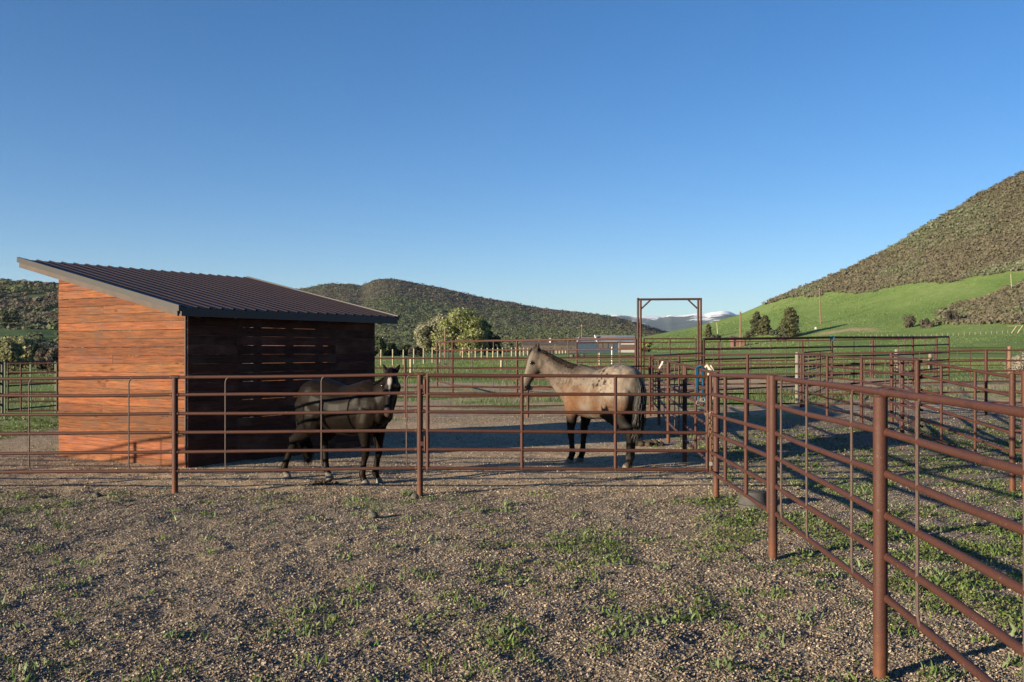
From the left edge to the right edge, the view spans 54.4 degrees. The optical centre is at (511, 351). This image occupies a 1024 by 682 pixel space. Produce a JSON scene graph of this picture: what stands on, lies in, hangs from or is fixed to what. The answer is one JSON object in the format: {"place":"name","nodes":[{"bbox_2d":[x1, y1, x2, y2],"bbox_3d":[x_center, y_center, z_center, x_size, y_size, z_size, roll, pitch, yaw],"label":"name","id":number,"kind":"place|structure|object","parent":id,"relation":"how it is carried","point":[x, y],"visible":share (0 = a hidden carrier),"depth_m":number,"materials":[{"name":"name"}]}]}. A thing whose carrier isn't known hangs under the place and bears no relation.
{"place":"outdoors","nodes":[
{"label":"outdoors","id":0,"kind":"place"},
{"bbox_2d":[0,280,177,342],"bbox_3d":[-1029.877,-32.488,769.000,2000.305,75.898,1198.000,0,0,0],"label":"hill","id":1,"kind":"structure","parent":0,"point":[48,334],"depth_m":488.49,"materials":[{"name":"green plant"}]},
{"bbox_2d":[1,310,10,322],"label":"spruce","id":2,"kind":"object","parent":1,"relation":"on","point":[5,317],"visible":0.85,"depth_m":470.98,"materials":[{"name":"green plant"}]},
{"bbox_2d":[10,310,20,322],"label":"spruce","id":3,"kind":"object","parent":1,"relation":"on","point":[15,318],"visible":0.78,"depth_m":472.98,"materials":[{"name":"green plant"}]},
{"bbox_2d":[0,278,249,355],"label":"brush","id":4,"kind":"object","parent":1,"relation":"on","point":[37,320],"visible":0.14,"depth_m":571.48,"materials":[{"name":"green plant"}]},
{"bbox_2d":[303,278,661,351],"bbox_3d":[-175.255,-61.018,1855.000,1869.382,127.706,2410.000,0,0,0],"label":"hill","id":5,"kind":"structure","parent":0,"point":[408,299],"depth_m":1538.19,"materials":[{"name":"green plant"}]},
{"bbox_2d":[295,278,668,348],"bbox_3d":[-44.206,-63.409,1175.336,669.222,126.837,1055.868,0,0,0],"label":"brush","id":6,"kind":"object","parent":5,"relation":"on","point":[551,332],"visible":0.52,"depth_m":1415.33,"materials":[{"name":"green plant"}]},
{"bbox_2d":[0,409,1021,495],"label":"gravel","id":7,"kind":"structure","parent":0,"point":[336,492],"depth_m":14.18,"materials":[{"name":"grey gravel"}]},
{"bbox_2d":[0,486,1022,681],"bbox_3d":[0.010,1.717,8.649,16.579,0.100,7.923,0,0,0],"label":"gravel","id":8,"kind":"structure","parent":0,"point":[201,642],"depth_m":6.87,"materials":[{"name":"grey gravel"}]},
{"bbox_2d":[92,492,101,496],"bbox_3d":[-4.935,1.704,11.843,0.104,0.070,0.111,0,0,0],"label":"rock","id":9,"kind":"object","parent":8,"relation":"on","point":[95,494],"visible":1,"depth_m":11.81,"materials":[{"name":"stone"}]},
{"bbox_2d":[0,352,1023,681],"bbox_3d":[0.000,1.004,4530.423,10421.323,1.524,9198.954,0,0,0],"label":"ground","id":10,"kind":"structure","parent":0,"point":[454,476],"depth_m":9.27,"materials":[{"name":"grey gravel"}]},
{"bbox_2d":[0,361,3,412],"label":"corral panel","id":11,"kind":"object","parent":10,"relation":"on","point":[2,386],"visible":0.84,"depth_m":23.18,"materials":[{"name":"metal"}]},
{"bbox_2d":[0,335,24,370],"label":"willow","id":12,"kind":"object","parent":10,"relation":"on","point":[9,351],"visible":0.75,"depth_m":74.49,"materials":[{"name":"green plant"}]},
{"bbox_2d":[10,336,49,369],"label":"willow","id":13,"kind":"object","parent":10,"relation":"on","point":[30,346],"visible":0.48,"depth_m":77.39,"materials":[{"name":"green plant"}]},
{"bbox_2d":[34,347,58,371],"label":"willow","id":14,"kind":"object","parent":10,"relation":"on","point":[45,354],"visible":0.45,"depth_m":71.54,"materials":[{"name":"brown plant"}]},
{"bbox_2d":[3,360,108,418],"bbox_3d":[-12.609,0.985,27.116,0.759,1.550,3.962,0,0,16],"label":"corral panel","id":15,"kind":"object","parent":10,"relation":"on","point":[30,375],"visible":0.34,"depth_m":26.18,"materials":[{"name":"green paint"}]},
{"bbox_2d":[7,362,136,411],"bbox_3d":[-10.706,0.856,24.250,2.978,1.192,0.041,0,0,-10],"label":"corral panel","id":16,"kind":"object","parent":10,"relation":"on","point":[21,391],"visible":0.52,"depth_m":24.08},
{"bbox_2d":[17,257,398,467],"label":"horse shed","id":17,"kind":"structure","parent":10,"relation":"on","point":[291,331],"depth_m":15.89,"materials":[{"name":"brown wood"}]},
{"bbox_2d":[0,372,425,496],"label":"pipe fence","id":18,"kind":"object","parent":10,"relation":"on","point":[175,432],"visible":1,"depth_m":12.01,"materials":[{"name":"metal"}]},
{"bbox_2d":[419,373,708,471],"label":"pipe gate","id":19,"kind":"structure","parent":18,"relation":"attached to","point":[425,443],"depth_m":11.89,"materials":[{"name":"brown metal"}]},
{"bbox_2d":[312,479,341,485],"bbox_3d":[-2.412,1.700,12.929,0.354,0.082,0.265,0,0,-21],"label":"manure pile","id":20,"kind":"object","parent":10,"relation":"on","point":[323,482],"visible":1,"depth_m":12.88,"materials":[{"name":"brown soil"}]},
{"bbox_2d":[281,364,400,485],"bbox_3d":[-2.225,0.950,13.210,1.973,1.590,0.631,0,0,30],"label":"horse","id":21,"kind":"object","parent":10,"relation":"on","point":[353,403],"visible":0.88,"depth_m":12.98},
{"bbox_2d":[368,512,378,518],"bbox_3d":[-1.445,1.711,10.373,0.118,0.086,0.130,0,0,0],"label":"rock","id":22,"kind":"object","parent":10,"relation":"on","point":[372,515],"visible":0.82,"depth_m":10.33,"materials":[{"name":"stone"}]},
{"bbox_2d":[375,336,388,355],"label":"willow","id":23,"kind":"object","parent":10,"relation":"on","point":[380,342],"visible":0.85,"depth_m":209.62,"materials":[{"name":"green plant"}]},
{"bbox_2d":[392,349,393,365],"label":"wooden post","id":24,"kind":"object","parent":10,"relation":"on","point":[392,357],"visible":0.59,"depth_m":90.97,"materials":[{"name":"brown wood"}]},
{"bbox_2d":[386,342,401,355],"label":"willow","id":25,"kind":"object","parent":10,"relation":"on","point":[391,346],"visible":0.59,"depth_m":213.06,"materials":[{"name":"green plant"}]},
{"bbox_2d":[397,345,410,355],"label":"willow","id":26,"kind":"object","parent":10,"relation":"on","point":[405,347],"visible":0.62,"depth_m":216.64,"materials":[{"name":"green plant"}]},
{"bbox_2d":[409,359,411,372],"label":"wooden post","id":27,"kind":"object","parent":10,"relation":"on","point":[410,365],"depth_m":66.92,"materials":[{"name":"brown wood"}]},
{"bbox_2d":[411,493,418,498],"bbox_3d":[-1.147,1.711,11.745,0.094,0.086,0.087,0,0,0],"label":"rock","id":28,"kind":"object","parent":10,"relation":"on","point":[414,495],"visible":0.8,"depth_m":11.71,"materials":[{"name":"stone"}]},
{"bbox_2d":[408,346,422,356],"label":"willow","id":29,"kind":"object","parent":10,"relation":"on","point":[418,352],"visible":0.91,"depth_m":195.34,"materials":[{"name":"green plant"}]},
{"bbox_2d":[413,321,442,354],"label":"cottonwood","id":30,"kind":"object","parent":10,"relation":"on","point":[422,333],"visible":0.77,"depth_m":233.79,"materials":[{"name":"green plant"}]},
{"bbox_2d":[425,313,450,354],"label":"cottonwood","id":31,"kind":"object","parent":10,"relation":"on","point":[438,317],"visible":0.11,"depth_m":241.08,"materials":[{"name":"green plant"}]},
{"bbox_2d":[443,328,446,357],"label":"utility pole","id":32,"kind":"object","parent":10,"relation":"on","point":[445,329],"visible":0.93,"depth_m":149.94,"materials":[{"name":"brown wood"}]},
{"bbox_2d":[429,307,490,354],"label":"cottonwood","id":33,"kind":"object","parent":10,"relation":"on","point":[467,323],"visible":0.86,"depth_m":229.45,"materials":[{"name":"green plant"}]},
{"bbox_2d":[473,339,479,355],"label":"bush","id":34,"kind":"object","parent":10,"relation":"on","point":[475,346],"visible":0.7,"depth_m":226.72,"materials":[{"name":"green plant"}]},
{"bbox_2d":[479,319,500,354],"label":"cottonwood","id":35,"kind":"object","parent":10,"relation":"on","point":[490,337],"visible":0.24,"depth_m":237.55,"materials":[{"name":"green plant"}]},
{"bbox_2d":[497,343,503,354],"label":"bush","id":36,"kind":"object","parent":10,"relation":"on","point":[499,347],"visible":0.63,"depth_m":240.87,"materials":[{"name":"green plant"}]},
{"bbox_2d":[0,414,1022,681],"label":"clover","id":37,"kind":"object","parent":10,"relation":"on","point":[822,532],"visible":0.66,"depth_m":8.86,"materials":[{"name":"green plant"}]},
{"bbox_2d":[0,407,1022,681],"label":"weeds","id":38,"kind":"object","parent":10,"relation":"on","point":[770,617],"visible":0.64,"depth_m":7.49,"materials":[{"name":"green plant"}]},
{"bbox_2d":[436,338,636,391],"bbox_3d":[-0.588,0.744,40.286,2.442,2.472,14.560,0,0,-33],"label":"stock fence","id":39,"kind":"object","parent":10,"relation":"on","point":[452,349],"visible":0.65,"depth_m":37.46,"materials":[{"name":"metal"}]},
{"bbox_2d":[521,338,553,353],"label":"farm building","id":40,"kind":"structure","parent":10,"relation":"on","point":[543,344],"depth_m":300.00,"materials":[{"name":"grey wood"}]},
{"bbox_2d":[553,341,575,352],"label":"farm building","id":41,"kind":"structure","parent":10,"relation":"on","point":[562,344],"depth_m":295.00,"materials":[{"name":"grey wood"}]},
{"bbox_2d":[524,342,646,467],"bbox_3d":[1.190,0.802,15.277,0.745,1.892,2.374,0,0,-42],"label":"horse","id":42,"kind":"object","parent":10,"relation":"on","point":[541,361],"visible":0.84,"depth_m":14.85},
{"bbox_2d":[161,349,1023,417],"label":"pipe fence","id":43,"kind":"object","parent":10,"relation":"on","point":[747,364],"visible":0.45,"depth_m":25.38,"materials":[{"name":"metal"}]},
{"bbox_2d":[575,335,634,351],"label":"barn","id":44,"kind":"structure","parent":10,"relation":"on","point":[601,345],"depth_m":330.00,"materials":[{"name":"blue"}]},
{"bbox_2d":[642,340,653,351],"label":"tree","id":45,"kind":"object","parent":10,"relation":"on","point":[647,345],"visible":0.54,"depth_m":374.15,"materials":[{"name":"green plant"}]},
{"bbox_2d":[635,439,664,446],"bbox_3d":[2.498,1.687,18.309,0.602,0.144,0.377,0,0,-25],"label":"manure pile","id":46,"kind":"object","parent":10,"relation":"on","point":[647,443],"visible":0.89,"depth_m":18.22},
{"bbox_2d":[651,357,686,461],"bbox_3d":[3.240,1.056,21.608,0.122,1.831,12.127,0,0,5],"label":"pipe fence","id":47,"kind":"object","parent":10,"relation":"on","point":[667,408],"visible":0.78,"depth_m":18.80,"materials":[{"name":"metal"}]},
{"bbox_2d":[637,298,701,392],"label":"arch","id":48,"kind":"structure","parent":10,"relation":"on","point":[650,299],"depth_m":34.82,"materials":[{"name":"brown metal"}]},
{"bbox_2d":[643,338,695,390],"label":"stock gate","id":49,"kind":"structure","parent":48,"relation":"attached to","point":[669,349],"depth_m":34.88,"materials":[{"name":"brown metal"}]},
{"bbox_2d":[651,352,701,409],"bbox_3d":[5.300,0.983,31.600,0.073,1.904,6.388,0,0,23],"label":"pipe fence","id":50,"kind":"object","parent":10,"relation":"on","point":[679,361],"visible":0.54,"depth_m":30.83,"materials":[{"name":"metal"}]},
{"bbox_2d":[713,372,719,498],"bbox_3d":[2.429,1.137,11.756,0.131,1.785,0.073,0,0,-42],"label":"corner post","id":51,"kind":"object","parent":10,"relation":"on","point":[716,410],"visible":0.65,"depth_m":11.71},
{"bbox_2d":[684,365,716,459],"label":"pipe gate","id":52,"kind":"structure","parent":51,"relation":"attached to","point":[696,418],"depth_m":14.12,"materials":[{"name":"brown metal"}]},
{"bbox_2d":[696,365,704,404],"bbox_3d":[2.583,0.463,13.641,0.142,0.550,0.091,0,0,0],"label":"halter","id":53,"kind":"object","parent":52,"relation":"hanging from","point":[697,379],"visible":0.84,"depth_m":13.63,"materials":[{"name":"blue fabric"}]},
{"bbox_2d":[701,364,714,374],"bbox_3d":[2.698,0.410,13.650,0.209,0.487,0.082,0,0,45],"label":"lead rope","id":54,"kind":"object","parent":53,"relation":"attached to","point":[710,367],"visible":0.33,"depth_m":13.63,"materials":[{"name":"fabric"}]},
{"bbox_2d":[704,411,712,465],"bbox_3d":[2.381,1.026,11.900,0.179,0.652,0.209,0,0,0],"label":"chain","id":55,"kind":"object","parent":51,"relation":"hanging from","point":[707,414],"visible":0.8,"depth_m":11.81,"materials":[{"name":"beige metal"}]},
{"bbox_2d":[709,373,768,512],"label":"pipe gate","id":56,"kind":"structure","parent":51,"relation":"attached to","point":[745,400],"depth_m":9.61,"materials":[{"name":"brown metal"}]},
{"bbox_2d":[736,489,765,508],"bbox_3d":[2.714,1.663,11.181,0.384,0.201,0.384,0,0,0],"label":"feed tub","id":57,"kind":"object","parent":10,"relation":"on","point":[756,494],"visible":0.67,"depth_m":11.05,"materials":[{"name":"rubber"}]},
{"bbox_2d":[576,338,937,377],"bbox_3d":[13.059,0.598,53.636,19.225,2.676,0.588,0,0,4],"label":"stock fence","id":58,"kind":"object","parent":10,"relation":"on","point":[760,360],"visible":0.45,"depth_m":53.70,"materials":[{"name":"metal"}]},
{"bbox_2d":[795,352,798,402],"bbox_3d":[8.591,0.852,30.000,0.111,1.667,0.111,0,0,-22],"label":"wooden post","id":59,"kind":"object","parent":10,"relation":"on","point":[796,376],"visible":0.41,"depth_m":29.95,"materials":[{"name":"beige wood"}]},
{"bbox_2d":[803,350,831,406],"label":"pipe fence","id":60,"kind":"object","parent":10,"relation":"on","point":[819,367],"visible":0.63,"depth_m":32.75,"materials":[{"name":"metal"}]},
{"bbox_2d":[702,336,949,397],"bbox_3d":[14.075,0.566,40.474,18.512,2.620,1.364,0,0,-41],"label":"stock fence","id":61,"kind":"object","parent":10,"relation":"on","point":[831,346],"visible":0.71,"depth_m":37.78,"materials":[{"name":"metal"}]},
{"bbox_2d":[800,354,919,459],"bbox_3d":[7.449,0.985,21.867,0.460,1.889,13.231,0,0,9],"label":"pipe fence","id":62,"kind":"object","parent":10,"relation":"on","point":[916,376],"visible":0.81,"depth_m":21.66,"materials":[{"name":"metal"}]},
{"bbox_2d":[768,375,1023,681],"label":"pipe fence","id":63,"kind":"object","parent":10,"relation":"on","point":[883,599],"visible":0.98,"depth_m":5.24,"materials":[{"name":"metal"}]},
{"bbox_2d":[890,354,923,435],"bbox_3d":[7.377,0.970,18.787,0.107,1.818,6.883,0,0,17],"label":"pipe fence","id":64,"kind":"object","parent":10,"relation":"on","point":[892,380],"visible":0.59,"depth_m":18.69,"materials":[{"name":"metal"}]},
{"bbox_2d":[919,360,1008,453],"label":"pipe gate","id":65,"kind":"structure","parent":64,"relation":"attached to","point":[975,387],"depth_m":13.93,"materials":[{"name":"brown metal"}]},
{"bbox_2d":[933,347,1006,376],"bbox_3d":[23.015,0.729,50.000,3.696,1.885,0.058,0,0,0],"label":"pipe fence","id":66,"kind":"object","parent":10,"relation":"on","point":[970,353],"visible":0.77,"depth_m":49.98,"materials":[{"name":"metal"}]},
{"bbox_2d":[1008,346,1011,373],"bbox_3d":[28.982,0.582,58.000,0.203,1.797,0.203,0,0,23],"label":"wooden post","id":67,"kind":"object","parent":10,"relation":"on","point":[1009,358],"visible":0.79,"depth_m":57.91,"materials":[{"name":"beige wood"}]},
{"bbox_2d":[1004,352,1023,373],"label":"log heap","id":68,"kind":"object","parent":10,"relation":"on","point":[1018,367],"visible":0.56,"depth_m":60.38,"materials":[{"name":"brown wood"}]},
{"bbox_2d":[1009,370,1023,491],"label":"pipe fence","id":69,"kind":"object","parent":10,"relation":"on","point":[1013,430],"visible":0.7,"depth_m":12.14,"materials":[{"name":"metal"}]},
{"bbox_2d":[0,357,1023,410],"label":"grass","id":70,"kind":"structure","parent":0,"point":[752,396],"depth_m":62.49,"materials":[{"name":"green plant"}]},
{"bbox_2d":[0,0,1023,316],"label":"sky","id":71,"kind":"structure","parent":0,"point":[600,157],"materials":[{"name":"blue"}]},
{"bbox_2d":[608,311,735,331],"bbox_3d":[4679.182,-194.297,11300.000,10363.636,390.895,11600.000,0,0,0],"label":"mountains","id":72,"kind":"structure","parent":0,"point":[669,323],"depth_m":8967.42,"materials":[{"name":"white snow"}]},
{"bbox_2d":[636,174,1023,353],"bbox_3d":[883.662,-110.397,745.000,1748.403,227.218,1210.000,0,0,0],"label":"hillside","id":73,"kind":"structure","parent":0,"point":[894,298],"depth_m":540.93,"materials":[{"name":"green plant"}]},
{"bbox_2d":[703,324,711,336],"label":"pine tree","id":74,"kind":"object","parent":73,"relation":"on","point":[708,332],"visible":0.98,"depth_m":604.23,"materials":[{"name":"green plant"}]},
{"bbox_2d":[710,334,721,337],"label":"bush","id":75,"kind":"object","parent":73,"relation":"on","point":[715,336],"visible":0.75,"depth_m":577.66,"materials":[{"name":"green plant"}]},
{"bbox_2d":[729,335,745,346],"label":"loading shed","id":76,"kind":"structure","parent":73,"relation":"on","point":[734,344],"depth_m":478.96,"materials":[{"name":"red wood"}]},
{"bbox_2d":[740,311,740,346],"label":"utility pole","id":77,"kind":"object","parent":73,"relation":"on","point":[740,327],"visible":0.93,"depth_m":476.51,"materials":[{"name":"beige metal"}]},
{"bbox_2d":[743,331,753,336],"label":"bush","id":78,"kind":"object","parent":73,"relation":"on","point":[747,334],"visible":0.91,"depth_m":545.50,"materials":[{"name":"green plant"}]},
{"bbox_2d":[748,311,761,334],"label":"pine tree","id":79,"kind":"object","parent":73,"relation":"on","point":[755,321],"visible":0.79,"depth_m":552.35,"materials":[{"name":"green plant"}]},
{"bbox_2d":[757,315,772,334],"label":"pine tree","id":80,"kind":"object","parent":73,"relation":"on","point":[764,328],"visible":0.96,"depth_m":538.62,"materials":[{"name":"green plant"}]},
{"bbox_2d":[769,329,778,335],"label":"bush","id":81,"kind":"object","parent":73,"relation":"on","point":[771,332],"visible":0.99,"depth_m":522.17,"materials":[{"name":"green plant"}]},
{"bbox_2d":[775,333,787,339],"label":"bush","id":82,"kind":"object","parent":73,"relation":"on","point":[782,335],"visible":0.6,"depth_m":485.11,"materials":[{"name":"green plant"}]},
{"bbox_2d":[775,307,801,336],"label":"pine tree","id":83,"kind":"object","parent":73,"relation":"on","point":[791,320],"visible":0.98,"depth_m":494.43,"materials":[{"name":"green plant"}]},
{"bbox_2d":[818,288,820,323],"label":"utility pole","id":84,"kind":"object","parent":73,"relation":"on","point":[819,290],"visible":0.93,"depth_m":548.22,"materials":[{"name":"brown wood"}]},
{"bbox_2d":[762,170,1023,324],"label":"brush","id":85,"kind":"object","parent":73,"relation":"on","point":[1004,304],"visible":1,"depth_m":663.98,"materials":[{"name":"green plant"}]},
{"bbox_2d":[902,314,916,327],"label":"bush","id":86,"kind":"object","parent":73,"relation":"on","point":[911,321],"visible":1,"depth_m":450.61,"materials":[{"name":"green plant"}]},
{"bbox_2d":[919,318,934,327],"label":"bush","id":87,"kind":"object","parent":73,"relation":"on","point":[926,322],"visible":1,"depth_m":438.20,"materials":[{"name":"green plant"}]},
{"bbox_2d":[944,309,959,320],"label":"bush","id":88,"kind":"object","parent":73,"relation":"on","point":[948,315],"visible":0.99,"depth_m":440.12,"materials":[{"name":"green plant"}]}
]}

